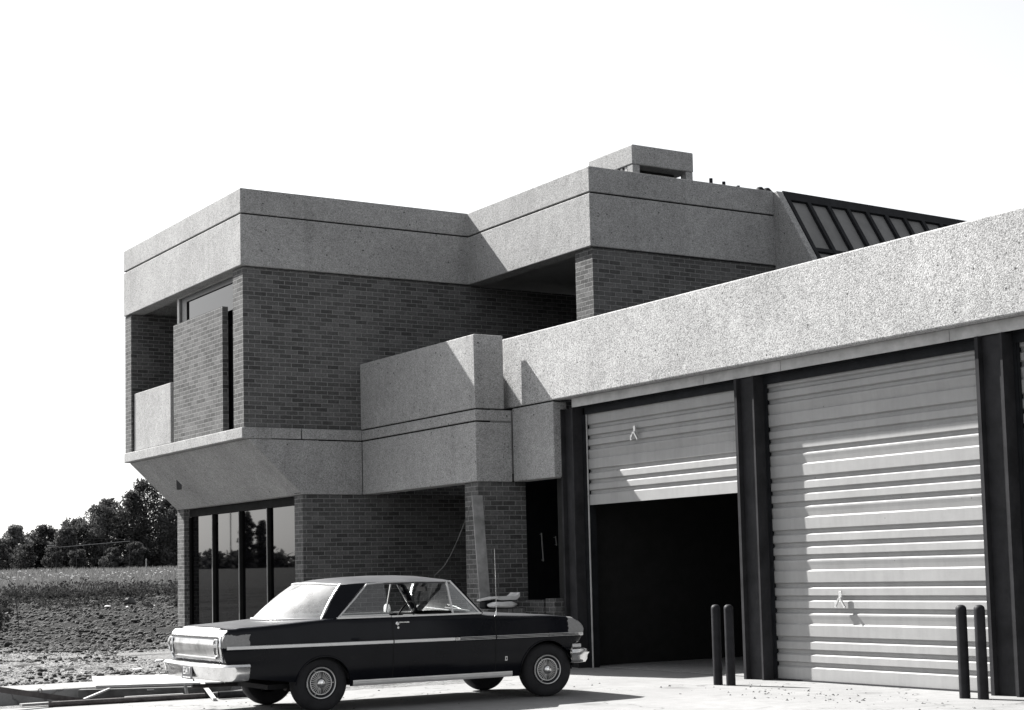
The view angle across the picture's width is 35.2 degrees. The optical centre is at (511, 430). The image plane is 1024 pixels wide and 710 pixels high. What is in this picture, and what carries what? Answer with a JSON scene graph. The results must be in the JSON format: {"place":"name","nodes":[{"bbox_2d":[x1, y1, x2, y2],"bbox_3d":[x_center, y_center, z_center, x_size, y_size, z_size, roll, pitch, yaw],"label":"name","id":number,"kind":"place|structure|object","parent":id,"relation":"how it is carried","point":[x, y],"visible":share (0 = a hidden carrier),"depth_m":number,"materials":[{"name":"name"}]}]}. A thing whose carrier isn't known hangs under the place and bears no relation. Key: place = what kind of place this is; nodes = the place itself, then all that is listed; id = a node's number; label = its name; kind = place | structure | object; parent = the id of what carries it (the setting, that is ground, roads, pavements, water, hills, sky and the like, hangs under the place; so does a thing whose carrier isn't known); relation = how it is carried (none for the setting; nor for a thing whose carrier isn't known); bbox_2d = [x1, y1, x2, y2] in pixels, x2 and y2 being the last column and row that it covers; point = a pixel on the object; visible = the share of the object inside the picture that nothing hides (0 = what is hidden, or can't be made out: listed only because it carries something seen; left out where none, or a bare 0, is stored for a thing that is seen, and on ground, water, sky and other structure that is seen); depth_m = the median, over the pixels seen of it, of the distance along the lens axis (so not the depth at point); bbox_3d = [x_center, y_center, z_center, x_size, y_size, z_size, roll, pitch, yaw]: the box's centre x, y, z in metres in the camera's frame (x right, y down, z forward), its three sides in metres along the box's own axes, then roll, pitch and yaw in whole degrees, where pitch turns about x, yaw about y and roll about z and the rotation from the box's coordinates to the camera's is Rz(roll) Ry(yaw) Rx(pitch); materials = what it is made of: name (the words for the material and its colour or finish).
{"place":"outdoors","nodes":[
{"label":"outdoors","id":0,"kind":"place"},
{"bbox_2d":[0,642,166,685],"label":"gravel","id":1,"kind":"structure","parent":0,"point":[103,672],"depth_m":26.22,"materials":[{"name":"grey gravel"}]},
{"bbox_2d":[0,681,241,705],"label":"sidewalk","id":2,"kind":"structure","parent":0,"point":[68,689],"depth_m":18.40,"materials":[{"name":"concrete"}]},
{"bbox_2d":[92,674,221,687],"bbox_3d":[-4.300,2.991,19.381,1.710,0.030,1.886,-1,-5,-7],"label":"plywood sheet","id":3,"kind":"object","parent":2,"relation":"on","point":[132,681],"visible":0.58,"depth_m":18.93,"materials":[{"name":"white wood"}]},
{"bbox_2d":[0,593,465,708],"bbox_3d":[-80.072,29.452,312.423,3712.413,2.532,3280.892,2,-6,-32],"label":"ground","id":4,"kind":"structure","parent":0,"point":[154,654],"depth_m":29.84,"materials":[{"name":"soil"}]},
{"bbox_2d":[0,543,15,569],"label":"shrub","id":5,"kind":"object","parent":4,"relation":"on","point":[3,563],"visible":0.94,"depth_m":141.07,"materials":[{"name":"black plant"}]},
{"bbox_2d":[0,537,16,569],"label":"tree","id":6,"kind":"object","parent":4,"relation":"on","point":[8,543],"visible":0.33,"depth_m":145.91,"materials":[{"name":"black plant"}]},
{"bbox_2d":[0,577,18,629],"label":"tall weed","id":7,"kind":"object","parent":4,"relation":"on","point":[7,610],"visible":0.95,"depth_m":39.15,"materials":[{"name":"grey plant"}]},
{"bbox_2d":[2,524,33,568],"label":"tree","id":8,"kind":"object","parent":4,"relation":"on","point":[14,532],"visible":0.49,"depth_m":147.88,"materials":[{"name":"grey plant"}]},
{"bbox_2d":[9,543,37,570],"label":"shrub","id":9,"kind":"object","parent":4,"relation":"on","point":[24,553],"visible":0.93,"depth_m":142.40,"materials":[{"name":"grey plant"}]},
{"bbox_2d":[17,533,41,568],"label":"tree","id":10,"kind":"object","parent":4,"relation":"on","point":[24,536],"visible":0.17,"depth_m":150.01,"materials":[{"name":"black plant"}]},
{"bbox_2d":[19,702,47,706],"bbox_3d":[-5.040,2.992,17.765,0.720,0.028,0.100,2,-6,-34],"label":"board","id":11,"kind":"object","parent":4,"relation":"on","point":[33,704],"visible":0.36,"depth_m":17.60,"materials":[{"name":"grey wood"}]},
{"bbox_2d":[0,687,86,700],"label":"steel beam","id":12,"kind":"structure","parent":4,"relation":"on","point":[37,694],"depth_m":17.41,"materials":[{"name":"grey metal"}]},
{"bbox_2d":[26,524,62,568],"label":"tree","id":13,"kind":"object","parent":4,"relation":"on","point":[42,532],"visible":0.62,"depth_m":149.91,"materials":[{"name":"black plant"}]},
{"bbox_2d":[40,546,63,568],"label":"shrub","id":14,"kind":"object","parent":4,"relation":"on","point":[47,563],"visible":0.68,"depth_m":143.72,"materials":[{"name":"black plant"}]},
{"bbox_2d":[44,526,79,568],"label":"tree","id":15,"kind":"object","parent":4,"relation":"on","point":[66,535],"visible":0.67,"depth_m":148.94,"materials":[{"name":"black plant"}]},
{"bbox_2d":[59,516,92,565],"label":"tree","id":16,"kind":"object","parent":4,"relation":"on","point":[66,523],"visible":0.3,"depth_m":151.68,"materials":[{"name":"black plant"}]},
{"bbox_2d":[67,549,87,568],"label":"shrub","id":17,"kind":"object","parent":4,"relation":"on","point":[80,554],"visible":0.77,"depth_m":145.75,"materials":[{"name":"black plant"}]},
{"bbox_2d":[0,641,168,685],"bbox_3d":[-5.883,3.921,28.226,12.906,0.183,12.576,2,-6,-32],"label":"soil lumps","id":18,"kind":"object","parent":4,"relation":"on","point":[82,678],"visible":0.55,"depth_m":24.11,"materials":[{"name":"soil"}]},
{"bbox_2d":[2,568,168,580],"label":"wildflowers","id":19,"kind":"object","parent":4,"relation":"on","point":[88,576],"visible":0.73,"depth_m":89.80,"materials":[{"name":"grey plant"}]},
{"bbox_2d":[47,536,129,571],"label":"wire fence","id":20,"kind":"object","parent":4,"relation":"on","point":[103,543],"visible":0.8,"depth_m":120.99,"materials":[{"name":"metal"}]},
{"bbox_2d":[0,591,177,653],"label":"earth clods","id":21,"kind":"object","parent":4,"relation":"on","point":[45,646],"visible":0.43,"depth_m":38.23,"materials":[{"name":"soil"}]},
{"bbox_2d":[0,577,177,611],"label":"weeds","id":22,"kind":"object","parent":4,"relation":"on","point":[112,590],"visible":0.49,"depth_m":58.20,"materials":[{"name":"grey plant"}]},
{"bbox_2d":[0,565,177,597],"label":"meadow grass","id":23,"kind":"structure","parent":4,"relation":"on","point":[140,575],"depth_m":91.77,"materials":[{"name":"plant"}]},
{"bbox_2d":[31,511,162,568],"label":"undergrowth","id":24,"kind":"object","parent":4,"relation":"on","point":[90,565],"depth_m":156.88,"materials":[{"name":"black plant"}]},
{"bbox_2d":[83,688,110,698],"bbox_3d":[-4.676,2.957,18.081,0.035,0.123,0.496,-4,-6,29],"label":"stick","id":25,"kind":"object","parent":4,"relation":"on","point":[97,693],"visible":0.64,"depth_m":18.11,"materials":[{"name":"white wood"}]},
{"bbox_2d":[73,504,121,567],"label":"tree","id":26,"kind":"object","parent":4,"relation":"on","point":[101,514],"visible":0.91,"depth_m":150.88,"materials":[{"name":"black plant"}]},
{"bbox_2d":[88,498,127,562],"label":"tree","id":27,"kind":"object","parent":4,"relation":"on","point":[108,502],"visible":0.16,"depth_m":154.72,"materials":[{"name":"black plant"}]},
{"bbox_2d":[104,667,114,670],"bbox_3d":[-6.143,3.643,24.590,0.173,0.112,0.163,2,-6,-32],"label":"stone","id":28,"kind":"object","parent":4,"relation":"on","point":[107,668],"visible":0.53,"depth_m":24.55,"materials":[{"name":"grey stone"}]},
{"bbox_2d":[98,547,123,568],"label":"shrub","id":29,"kind":"object","parent":4,"relation":"on","point":[111,554],"visible":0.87,"depth_m":146.42,"materials":[{"name":"grey plant"}]},
{"bbox_2d":[124,595,135,604],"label":"stone","id":30,"kind":"object","parent":4,"relation":"on","point":[130,600],"visible":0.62,"depth_m":52.78,"materials":[{"name":"grey stone"}]},
{"bbox_2d":[111,491,152,565],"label":"tree","id":31,"kind":"object","parent":4,"relation":"on","point":[132,497],"visible":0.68,"depth_m":152.52,"materials":[{"name":"black plant"}]},
{"bbox_2d":[123,541,146,568],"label":"shrub","id":32,"kind":"object","parent":4,"relation":"on","point":[137,554],"visible":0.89,"depth_m":147.72,"materials":[{"name":"black plant"}]},
{"bbox_2d":[112,478,175,566],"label":"tree","id":33,"kind":"object","parent":4,"relation":"on","point":[142,485],"visible":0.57,"depth_m":154.38,"materials":[{"name":"black plant"}]},
{"bbox_2d":[139,535,154,566],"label":"shrub","id":34,"kind":"object","parent":4,"relation":"on","point":[147,540],"visible":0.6,"depth_m":150.42,"materials":[{"name":"black plant"}]},
{"bbox_2d":[124,693,183,696],"bbox_3d":[-3.994,2.960,18.047,0.653,0.020,0.070,1,-6,-27],"label":"board","id":35,"kind":"object","parent":4,"relation":"on","point":[153,695],"visible":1,"depth_m":18.01,"materials":[{"name":"grey wood"}]},
{"bbox_2d":[78,686,231,698],"bbox_3d":[-4.059,2.980,18.390,1.710,0.118,0.150,-1,-5,-3],"label":"timber baulk","id":36,"kind":"object","parent":4,"relation":"on","point":[116,692],"visible":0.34,"depth_m":18.31,"materials":[{"name":"grey wood"}]},
{"bbox_2d":[147,498,177,566],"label":"tree","id":37,"kind":"object","parent":4,"relation":"on","point":[170,529],"visible":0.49,"depth_m":152.70,"materials":[{"name":"black plant"}]},
{"bbox_2d":[156,496,177,565],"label":"tree","id":38,"kind":"object","parent":4,"relation":"on","point":[165,526],"visible":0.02,"depth_m":156.80,"materials":[{"name":"black plant"}]},
{"bbox_2d":[160,547,176,566],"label":"shrub","id":39,"kind":"object","parent":4,"relation":"on","point":[171,558],"visible":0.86,"depth_m":149.28,"materials":[{"name":"black plant"}]},
{"bbox_2d":[184,685,188,693],"bbox_3d":[-3.676,2.940,18.243,0.053,0.145,0.035,-4,-6,31],"label":"stick","id":40,"kind":"object","parent":4,"relation":"on","point":[185,689],"visible":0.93,"depth_m":18.24,"materials":[{"name":"grey wood"}]},
{"bbox_2d":[124,144,1023,696],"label":"fire station","id":41,"kind":"object","parent":4,"relation":"on","point":[648,404],"visible":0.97,"depth_m":23.49,"materials":[{"name":"concrete"}]},
{"bbox_2d":[177,274,233,429],"bbox_3d":[-4.998,-1.269,26.982,0.120,2.751,2.980,2,-6,-32],"label":"window","id":42,"kind":"structure","parent":41,"relation":"in","point":[219,293],"depth_m":26.85,"materials":[{"name":"grey glass"}]},
{"bbox_2d":[189,496,295,624],"bbox_3d":[-4.688,2.578,28.039,0.120,2.643,5.062,2,-6,-32],"label":"window","id":43,"kind":"structure","parent":41,"relation":"in","point":[242,555],"depth_m":28.05,"materials":[{"name":"black glass"}]},
{"bbox_2d":[426,501,471,609],"bbox_3d":[-1.033,2.188,23.521,1.456,2.426,0.240,-5,-6,37],"label":"cable","id":44,"kind":"object","parent":41,"relation":"hanging from","point":[450,555],"visible":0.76,"depth_m":23.49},
{"bbox_2d":[525,479,559,599],"bbox_3d":[0.543,2.135,25.686,1.700,2.830,0.121,2,-6,-32],"label":"entrance door","id":45,"kind":"structure","parent":41,"relation":"in","point":[541,495],"depth_m":25.71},
{"bbox_2d":[587,390,736,504],"bbox_3d":[1.923,0.241,21.106,0.117,1.302,3.275,2,-6,-32],"label":"garage door","id":46,"kind":"structure","parent":41,"relation":"in","point":[686,447],"depth_m":21.03,"materials":[{"name":"paint"}]},
{"bbox_2d":[767,350,990,693],"bbox_3d":[3.958,1.028,17.818,0.117,3.540,3.295,2,-6,-32],"label":"garage door","id":47,"kind":"structure","parent":41,"relation":"in","point":[876,499],"depth_m":17.74,"materials":[{"name":"paint"}]},
{"bbox_2d":[1019,342,1023,422],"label":"garage door","id":48,"kind":"structure","parent":41,"relation":"in","point":[1021,344],"depth_m":16.11,"materials":[{"name":"paint"}]},
{"bbox_2d":[0,667,1023,709],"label":"apron","id":49,"kind":"object","parent":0,"point":[637,689],"visible":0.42,"depth_m":17.01,"materials":[{"name":"concrete"}]},
{"bbox_2d":[48,693,204,706],"bbox_3d":[-4.224,2.963,17.793,1.717,0.060,0.060,1,-6,-27],"label":"steel pipe","id":50,"kind":"object","parent":49,"relation":"on","point":[124,700],"visible":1,"depth_m":17.76,"materials":[{"name":"grey metal"}]},
{"bbox_2d":[197,679,215,700],"bbox_3d":[-3.456,2.907,18.255,0.036,0.212,1.119,1,-5,-20],"label":"stick","id":51,"kind":"object","parent":49,"relation":"on","point":[210,694],"visible":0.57,"depth_m":18.03,"materials":[{"name":"white wood"}]},
{"bbox_2d":[217,690,246,698],"bbox_3d":[-2.934,2.949,18.152,0.747,0.084,0.084,1,-6,-27],"label":"clay pipe","id":52,"kind":"object","parent":49,"relation":"on","point":[231,694],"visible":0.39,"depth_m":18.02,"materials":[{"name":"ceramic"}]},
{"bbox_2d":[164,549,588,709],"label":"parked car","id":53,"kind":"object","parent":49,"relation":"on","point":[314,661],"visible":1,"depth_m":16.36,"materials":[{"name":"paint"}]},
{"bbox_2d":[471,495,490,601],"bbox_3d":[-0.404,2.123,22.851,0.165,2.441,0.351,1,-6,-26],"label":"plank","id":54,"kind":"object","parent":49,"relation":"on","point":[480,548],"visible":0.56,"depth_m":22.93,"materials":[{"name":"grey wood"}]},
{"bbox_2d":[472,608,525,612],"bbox_3d":[-0.178,2.902,22.568,0.622,0.830,0.440,2,-6,-32],"label":"brick stack","id":55,"kind":"object","parent":49,"relation":"on","point":[511,610],"visible":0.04,"depth_m":22.47,"materials":[{"name":"grey brick"}]},
{"bbox_2d":[479,600,511,608],"bbox_3d":[-0.227,2.440,22.715,0.460,0.111,0.160,2,-6,-32],"label":"mortar tub","id":56,"kind":"object","parent":55,"relation":"on","point":[483,604],"visible":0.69,"depth_m":22.60,"materials":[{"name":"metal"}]},
{"bbox_2d":[477,592,519,600],"bbox_3d":[-0.209,2.329,22.675,0.600,0.106,0.255,2,-6,-32],"label":"mortar board","id":57,"kind":"object","parent":56,"relation":"on","point":[512,595],"visible":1,"depth_m":22.63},
{"bbox_2d":[487,601,516,607],"bbox_3d":[-0.142,2.430,22.559,0.437,0.092,0.270,2,-6,-32],"label":"cement sack","id":58,"kind":"object","parent":55,"relation":"on","point":[509,604],"visible":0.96,"depth_m":22.45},
{"bbox_2d":[155,679,974,709],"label":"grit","id":59,"kind":"object","parent":49,"relation":"on","point":[727,692],"visible":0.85,"depth_m":16.58,"materials":[{"name":"grey gravel"}]},
{"bbox_2d":[711,604,722,684],"bbox_3d":[2.340,2.441,18.457,0.106,0.912,0.106,2,-6,-32],"label":"bollard","id":60,"kind":"object","parent":49,"relation":"on","point":[716,645],"visible":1,"depth_m":18.42,"materials":[{"name":"metal"}]},
{"bbox_2d":[724,604,735,685],"bbox_3d":[2.468,2.426,18.323,0.106,0.912,0.106,2,-6,-32],"label":"bollard","id":61,"kind":"object","parent":49,"relation":"on","point":[729,645],"visible":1,"depth_m":18.28,"materials":[{"name":"metal"}]},
{"bbox_2d":[955,605,970,698],"bbox_3d":[4.426,2.165,15.862,0.106,0.912,0.106,2,-6,-32],"label":"bollard","id":62,"kind":"object","parent":49,"relation":"on","point":[962,650],"visible":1,"depth_m":15.82,"materials":[{"name":"metal"}]},
{"bbox_2d":[974,605,988,699],"bbox_3d":[4.557,2.147,15.691,0.106,0.912,0.106,2,-6,-32],"label":"bollard","id":63,"kind":"object","parent":49,"relation":"on","point":[981,653],"visible":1,"depth_m":15.65,"materials":[{"name":"metal"}]},
{"bbox_2d":[0,0,1023,567],"label":"sky","id":64,"kind":"structure","parent":0,"point":[121,121],"materials":[{"name":"white"}]}
]}

